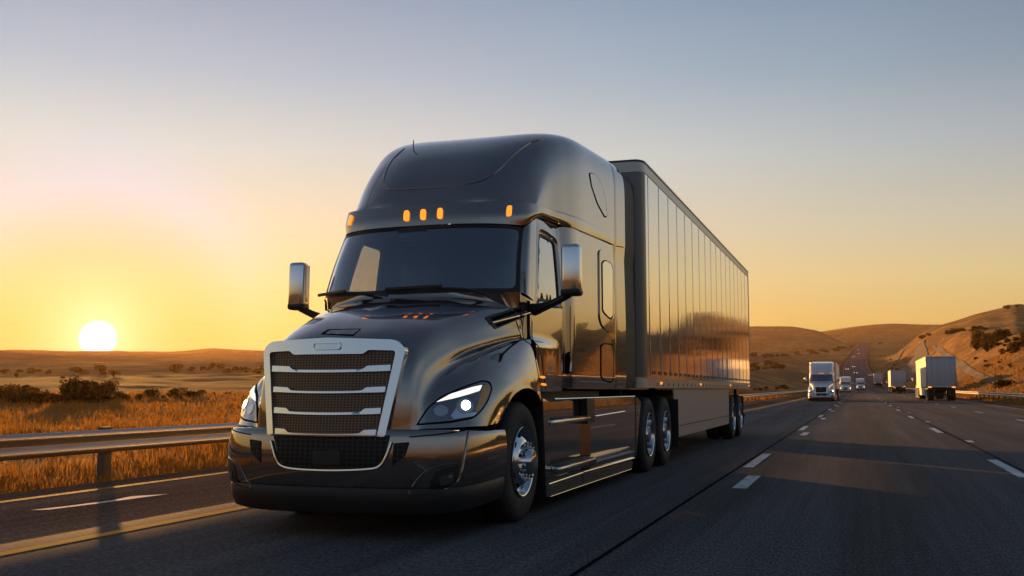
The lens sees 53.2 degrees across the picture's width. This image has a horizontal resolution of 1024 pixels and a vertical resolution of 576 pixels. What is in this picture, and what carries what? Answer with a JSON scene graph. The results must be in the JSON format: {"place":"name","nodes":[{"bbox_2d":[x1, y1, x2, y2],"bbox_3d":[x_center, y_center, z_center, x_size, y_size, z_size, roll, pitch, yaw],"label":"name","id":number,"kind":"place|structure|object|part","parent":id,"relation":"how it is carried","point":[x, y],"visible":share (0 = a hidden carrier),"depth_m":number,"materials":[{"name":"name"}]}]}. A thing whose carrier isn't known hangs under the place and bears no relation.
{"place":"outdoors","nodes":[
{"label":"outdoors","id":0,"kind":"place"},
{"bbox_2d":[0,343,1023,575],"bbox_3d":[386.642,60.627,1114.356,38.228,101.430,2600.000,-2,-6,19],"label":"road","id":1,"kind":"structure","parent":0,"point":[861,482],"depth_m":8.81,"materials":[{"name":"grey asphalt"}]},
{"bbox_2d":[0,349,856,555],"bbox_3d":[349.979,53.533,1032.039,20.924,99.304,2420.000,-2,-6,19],"label":"yellow edge line","id":2,"kind":"object","parent":1,"relation":"on","point":[105,533],"visible":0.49,"depth_m":8.29,"materials":[{"name":"paint"}]},
{"bbox_2d":[0,343,861,543],"bbox_3d":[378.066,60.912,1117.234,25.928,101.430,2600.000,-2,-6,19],"label":"road shoulder","id":3,"kind":"object","parent":1,"relation":"attached to","point":[20,520],"visible":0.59,"depth_m":10.54},
{"bbox_2d":[36,494,164,509],"bbox_3d":[-4.210,2.193,10.509,0.207,0.001,1.713,-2,-6,23],"label":"shoulder paint","id":4,"kind":"object","parent":3,"relation":"on","point":[130,497],"visible":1,"depth_m":10.50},
{"bbox_2d":[0,364,841,502],"bbox_3d":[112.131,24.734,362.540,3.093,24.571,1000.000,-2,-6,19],"label":"shoulder edge line","id":5,"kind":"object","parent":3,"relation":"on","point":[135,484],"visible":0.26,"depth_m":12.00,"materials":[{"name":"white paint"}]},
{"bbox_2d":[228,133,678,521],"bbox_3d":[0.103,0.327,12.624,3.065,4.140,9.765,-2,-6,19],"label":"semi truck","id":6,"kind":"object","parent":1,"relation":"on","point":[463,344],"visible":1,"depth_m":9.52,"materials":[{"name":"grey metal"}]},
{"bbox_3d":[-1.581,0.230,10.890,0.225,1.730,1.410,-2,-6,19],"label":"door","id":7,"kind":"part","parent":6,"relation":"part of","materials":[{"name":"black"}]},
{"bbox_3d":[0.350,0.166,10.242,0.225,1.730,1.410,-2,-6,19],"label":"door","id":8,"kind":"part","parent":6,"relation":"part of","materials":[{"name":"brown metal"}]},
{"bbox_2d":[537,159,750,438],"bbox_3d":[2.966,1.076,21.150,2.450,4.330,14.447,-2,-6,19],"label":"semi trailer","id":9,"kind":"object","parent":1,"relation":"on","point":[692,328],"visible":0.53,"depth_m":17.59,"materials":[{"name":"metal"}]},
{"bbox_2d":[569,356,855,575],"bbox_3d":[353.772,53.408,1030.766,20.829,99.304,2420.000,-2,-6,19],"label":"lane joint","id":10,"kind":"object","parent":1,"relation":"on","point":[618,545],"visible":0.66,"depth_m":8.92,"materials":[{"name":"black asphalt"}]},
{"bbox_2d":[732,390,853,487],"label":"lane markers","id":11,"kind":"object","parent":1,"relation":"on","point":[747,481],"visible":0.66,"depth_m":12.92,"materials":[{"name":"white paint"}]},
{"bbox_2d":[744,377,853,466],"bbox_3d":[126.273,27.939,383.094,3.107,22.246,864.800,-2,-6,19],"label":"lane dashes","id":12,"kind":"object","parent":1,"relation":"on","point":[757,460],"visible":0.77,"depth_m":17.04,"materials":[{"name":"white paint"}]},
{"bbox_2d":[804,362,838,400],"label":"white semi truck","id":13,"kind":"object","parent":1,"relation":"on","point":[821,382],"visible":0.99,"depth_m":93.32,"materials":[{"name":"white paint"}]},
{"bbox_2d":[810,362,839,398],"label":"white box trailer","id":14,"kind":"object","parent":1,"relation":"on","point":[837,384],"visible":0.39,"depth_m":100.98,"materials":[{"name":"white metal"}]},
{"bbox_2d":[839,377,852,391],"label":"white semi truck","id":15,"kind":"object","parent":1,"relation":"on","point":[845,384],"visible":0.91,"depth_m":213.63,"materials":[{"name":"white paint"}]},
{"bbox_2d":[855,378,864,389],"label":"white semi truck","id":16,"kind":"object","parent":1,"relation":"on","point":[860,383],"visible":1,"depth_m":290.44,"materials":[{"name":"white paint"}]},
{"bbox_2d":[873,373,881,386],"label":"white box trailer","id":17,"kind":"object","parent":1,"relation":"on","point":[877,378],"visible":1,"depth_m":330.42,"materials":[{"name":"white metal"}]},
{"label":"rear door","id":18,"kind":"part","parent":17,"relation":"part of","materials":[{"name":"grey metal"}]},
{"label":"rear door","id":19,"kind":"part","parent":17,"relation":"part of","materials":[{"name":"grey metal"}]},
{"bbox_2d":[886,381,901,392],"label":"white semi truck","id":20,"kind":"object","parent":1,"relation":"on","point":[889,389],"visible":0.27,"depth_m":195.25,"materials":[{"name":"white paint"}]},
{"bbox_2d":[888,370,905,392],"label":"white box trailer","id":21,"kind":"object","parent":1,"relation":"on","point":[896,379],"visible":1,"depth_m":182.91,"materials":[{"name":"white metal"}]},
{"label":"rear door","id":22,"kind":"part","parent":21,"relation":"part of","materials":[{"name":"grey metal"}]},
{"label":"rear door","id":23,"kind":"part","parent":21,"relation":"part of","materials":[{"name":"grey metal"}]},
{"bbox_2d":[911,378,944,398],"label":"white semi truck","id":24,"kind":"object","parent":1,"relation":"on","point":[917,393],"visible":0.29,"depth_m":106.12,"materials":[{"name":"white paint"}]},
{"bbox_2d":[916,356,956,399],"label":"white box trailer","id":25,"kind":"object","parent":1,"relation":"on","point":[936,374],"visible":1,"depth_m":91.88,"materials":[{"name":"white metal"}]},
{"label":"rear door","id":26,"kind":"part","parent":25,"relation":"part of","materials":[{"name":"grey metal"}]},
{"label":"rear door","id":27,"kind":"part","parent":25,"relation":"part of","materials":[{"name":"grey metal"}]},
{"bbox_2d":[856,367,1023,476],"bbox_3d":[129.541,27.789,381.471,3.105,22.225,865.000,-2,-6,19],"label":"lane dashes","id":28,"kind":"structure","parent":1,"relation":"on","point":[1017,473],"depth_m":15.27,"materials":[{"name":"white paint"}]},
{"bbox_2d":[867,343,1023,408],"bbox_3d":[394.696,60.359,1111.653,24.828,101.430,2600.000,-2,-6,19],"label":"road shoulder","id":29,"kind":"object","parent":1,"relation":"attached to","point":[963,399],"visible":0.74,"depth_m":95.45},
{"bbox_2d":[868,391,1023,470],"bbox_3d":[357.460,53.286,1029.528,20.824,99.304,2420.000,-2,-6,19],"label":"lane joint","id":30,"kind":"object","parent":1,"relation":"on","point":[962,440],"visible":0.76,"depth_m":23.05,"materials":[{"name":"black asphalt"}]},
{"bbox_2d":[0,304,1023,492],"bbox_3d":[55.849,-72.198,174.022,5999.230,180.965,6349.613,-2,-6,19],"label":"ground","id":31,"kind":"structure","parent":0,"point":[141,370],"depth_m":456.69,"materials":[{"name":"brown soil"}]},
{"bbox_2d":[0,386,5,398],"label":"scrub bush","id":32,"kind":"object","parent":31,"relation":"on","point":[2,392],"visible":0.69,"depth_m":87.66,"materials":[{"name":"green plant"}]},
{"bbox_2d":[2,368,11,373],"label":"scrub bush","id":33,"kind":"object","parent":31,"relation":"on","point":[4,371],"visible":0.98,"depth_m":308.41,"materials":[{"name":"brown plant"}]},
{"bbox_2d":[3,386,30,402],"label":"scrub bush","id":34,"kind":"object","parent":31,"relation":"on","point":[10,390],"visible":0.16,"depth_m":80.75,"materials":[{"name":"green plant"}]},
{"bbox_2d":[3,383,40,390],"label":"scrub bush","id":35,"kind":"object","parent":31,"relation":"on","point":[18,387],"visible":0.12,"depth_m":88.49,"materials":[{"name":"green plant"}]},
{"bbox_2d":[26,367,35,373],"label":"scrub bush","id":36,"kind":"object","parent":31,"relation":"on","point":[32,370],"visible":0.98,"depth_m":325.46,"materials":[{"name":"brown plant"}]},
{"bbox_2d":[13,389,51,404],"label":"scrub bush","id":37,"kind":"object","parent":31,"relation":"on","point":[32,395],"visible":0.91,"depth_m":79.00,"materials":[{"name":"green plant"}]},
{"bbox_2d":[51,393,62,402],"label":"scrub bush","id":38,"kind":"object","parent":31,"relation":"on","point":[58,397],"visible":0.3,"depth_m":83.96,"materials":[{"name":"green plant"}]},
{"bbox_2d":[58,374,100,403],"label":"scrub bush","id":39,"kind":"object","parent":31,"relation":"on","point":[81,392],"visible":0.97,"depth_m":84.55,"materials":[{"name":"green plant"}]},
{"bbox_2d":[59,382,99,403],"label":"scrub bush","id":40,"kind":"object","parent":31,"relation":"on","point":[69,397],"visible":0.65,"depth_m":84.67,"materials":[{"name":"green plant"}]},
{"bbox_2d":[74,367,85,372],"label":"scrub bush","id":41,"kind":"object","parent":31,"relation":"on","point":[78,369],"visible":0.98,"depth_m":347.56,"materials":[{"name":"brown plant"}]},
{"bbox_2d":[63,380,99,401],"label":"scrub bush","id":42,"kind":"object","parent":31,"relation":"on","point":[93,385],"visible":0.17,"depth_m":85.88,"materials":[{"name":"green plant"}]},
{"bbox_2d":[94,363,106,371],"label":"scrub bush","id":43,"kind":"object","parent":31,"relation":"on","point":[101,368],"visible":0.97,"depth_m":346.49,"materials":[{"name":"brown plant"}]},
{"bbox_2d":[93,387,112,402],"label":"scrub bush","id":44,"kind":"object","parent":31,"relation":"on","point":[107,396],"visible":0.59,"depth_m":87.06,"materials":[{"name":"green plant"}]},
{"bbox_2d":[93,382,115,398],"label":"scrub bush","id":45,"kind":"object","parent":31,"relation":"on","point":[110,386],"visible":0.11,"depth_m":88.96,"materials":[{"name":"green plant"}]},
{"bbox_2d":[94,379,118,394],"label":"scrub bush","id":46,"kind":"object","parent":31,"relation":"on","point":[115,384],"visible":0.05,"depth_m":94.06,"materials":[{"name":"green plant"}]},
{"bbox_2d":[107,369,118,376],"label":"scrub bush","id":47,"kind":"object","parent":31,"relation":"on","point":[114,372],"visible":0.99,"depth_m":274.59,"materials":[{"name":"brown plant"}]},
{"bbox_2d":[111,390,124,397],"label":"scrub bush","id":48,"kind":"object","parent":31,"relation":"on","point":[117,393],"visible":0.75,"depth_m":97.89,"materials":[{"name":"green plant"}]},
{"bbox_2d":[119,394,130,400],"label":"scrub bush","id":49,"kind":"object","parent":31,"relation":"on","point":[126,397],"visible":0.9,"depth_m":92.87,"materials":[{"name":"green plant"}]},
{"bbox_2d":[133,393,145,400],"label":"scrub bush","id":50,"kind":"object","parent":31,"relation":"on","point":[139,396],"visible":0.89,"depth_m":93.50,"materials":[{"name":"green plant"}]},
{"bbox_2d":[143,388,159,396],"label":"scrub bush","id":51,"kind":"object","parent":31,"relation":"on","point":[152,393],"visible":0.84,"depth_m":101.96,"materials":[{"name":"green plant"}]},
{"bbox_2d":[166,387,187,397],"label":"scrub bush","id":52,"kind":"object","parent":31,"relation":"on","point":[173,392],"visible":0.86,"depth_m":101.37,"materials":[{"name":"green plant"}]},
{"bbox_2d":[172,364,183,369],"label":"scrub bush","id":53,"kind":"object","parent":31,"relation":"on","point":[178,366],"visible":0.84,"depth_m":399.33,"materials":[{"name":"brown plant"}]},
{"bbox_2d":[185,390,194,397],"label":"scrub bush","id":54,"kind":"object","parent":31,"relation":"on","point":[188,394],"visible":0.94,"depth_m":103.20,"materials":[{"name":"green plant"}]},
{"bbox_2d":[208,362,218,367],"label":"scrub bush","id":55,"kind":"object","parent":31,"relation":"on","point":[212,364],"visible":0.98,"depth_m":423.81,"materials":[{"name":"brown plant"}]},
{"bbox_2d":[0,390,807,479],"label":"guard rail","id":56,"kind":"object","parent":31,"relation":"on","point":[103,443],"visible":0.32,"depth_m":14.12,"materials":[{"name":"grey metal"}]},
{"bbox_2d":[0,346,1023,493],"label":"grass","id":57,"kind":"structure","parent":31,"relation":"on","point":[210,456],"depth_m":32.42,"materials":[{"name":"brown plant"}]},
{"bbox_2d":[763,359,770,365],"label":"scrub bush","id":58,"kind":"object","parent":31,"relation":"on","point":[765,362],"visible":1,"depth_m":498.47,"materials":[{"name":"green plant"}]},
{"bbox_2d":[774,364,785,368],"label":"scrub bush","id":59,"kind":"object","parent":31,"relation":"on","point":[781,366],"visible":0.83,"depth_m":493.49,"materials":[{"name":"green plant"}]},
{"bbox_2d":[901,387,1023,400],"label":"guard rail","id":60,"kind":"object","parent":31,"relation":"on","point":[999,394],"visible":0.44,"depth_m":97.14,"materials":[{"name":"grey metal"}]},
{"bbox_2d":[970,338,979,343],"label":"scrub bush","id":61,"kind":"object","parent":31,"relation":"on","point":[975,340],"visible":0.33,"depth_m":288.00,"materials":[{"name":"green plant"}]},
{"bbox_2d":[970,341,980,350],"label":"scrub bush","id":62,"kind":"object","parent":31,"relation":"on","point":[975,345],"visible":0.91,"depth_m":274.54,"materials":[{"name":"green plant"}]},
{"bbox_2d":[971,331,982,339],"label":"scrub bush","id":63,"kind":"object","parent":31,"relation":"on","point":[977,335],"visible":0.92,"depth_m":320.24,"materials":[{"name":"green plant"}]},
{"bbox_2d":[971,329,984,334],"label":"scrub bush","id":64,"kind":"object","parent":31,"relation":"on","point":[975,331],"visible":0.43,"depth_m":332.76,"materials":[{"name":"green plant"}]},
{"bbox_2d":[979,340,993,351],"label":"scrub bush","id":65,"kind":"object","parent":31,"relation":"on","point":[986,346],"visible":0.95,"depth_m":245.44,"materials":[{"name":"green plant"}]},
{"bbox_2d":[992,329,1007,340],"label":"scrub bush","id":66,"kind":"object","parent":31,"relation":"on","point":[999,333],"visible":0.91,"depth_m":250.92,"materials":[{"name":"green plant"}]},
{"bbox_2d":[992,379,1015,388],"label":"scrub bush","id":67,"kind":"object","parent":31,"relation":"on","point":[1001,383],"visible":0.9,"depth_m":141.00,"materials":[{"name":"green plant"}]},
{"bbox_2d":[1002,329,1010,336],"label":"scrub bush","id":68,"kind":"object","parent":31,"relation":"on","point":[1006,333],"visible":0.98,"depth_m":249.86,"materials":[{"name":"green plant"}]},
{"bbox_2d":[1008,341,1021,348],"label":"scrub bush","id":69,"kind":"object","parent":31,"relation":"on","point":[1013,344],"visible":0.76,"depth_m":203.53,"materials":[{"name":"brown plant"}]},
{"bbox_2d":[1011,346,1020,352],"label":"scrub bush","id":70,"kind":"object","parent":31,"relation":"on","point":[1015,349],"visible":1,"depth_m":197.08,"materials":[{"name":"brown plant"}]},
{"bbox_2d":[0,0,1023,351],"label":"sky","id":71,"kind":"structure","parent":0,"point":[166,166],"materials":[{"name":"blue"}]},
{"bbox_2d":[882,346,906,378],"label":"dirt track","id":72,"kind":"structure","parent":0,"point":[887,370],"depth_m":615.45,"materials":[{"name":"soil"}]},
{"bbox_2d":[905,340,927,380],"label":"dirt road","id":73,"kind":"structure","parent":0,"point":[920,352],"depth_m":512.15,"materials":[{"name":"brown soil"}]},
{"bbox_2d":[932,344,1011,385],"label":"dirt track","id":74,"kind":"structure","parent":0,"point":[963,366],"depth_m":247.19,"materials":[{"name":"brown soil"}]}
]}

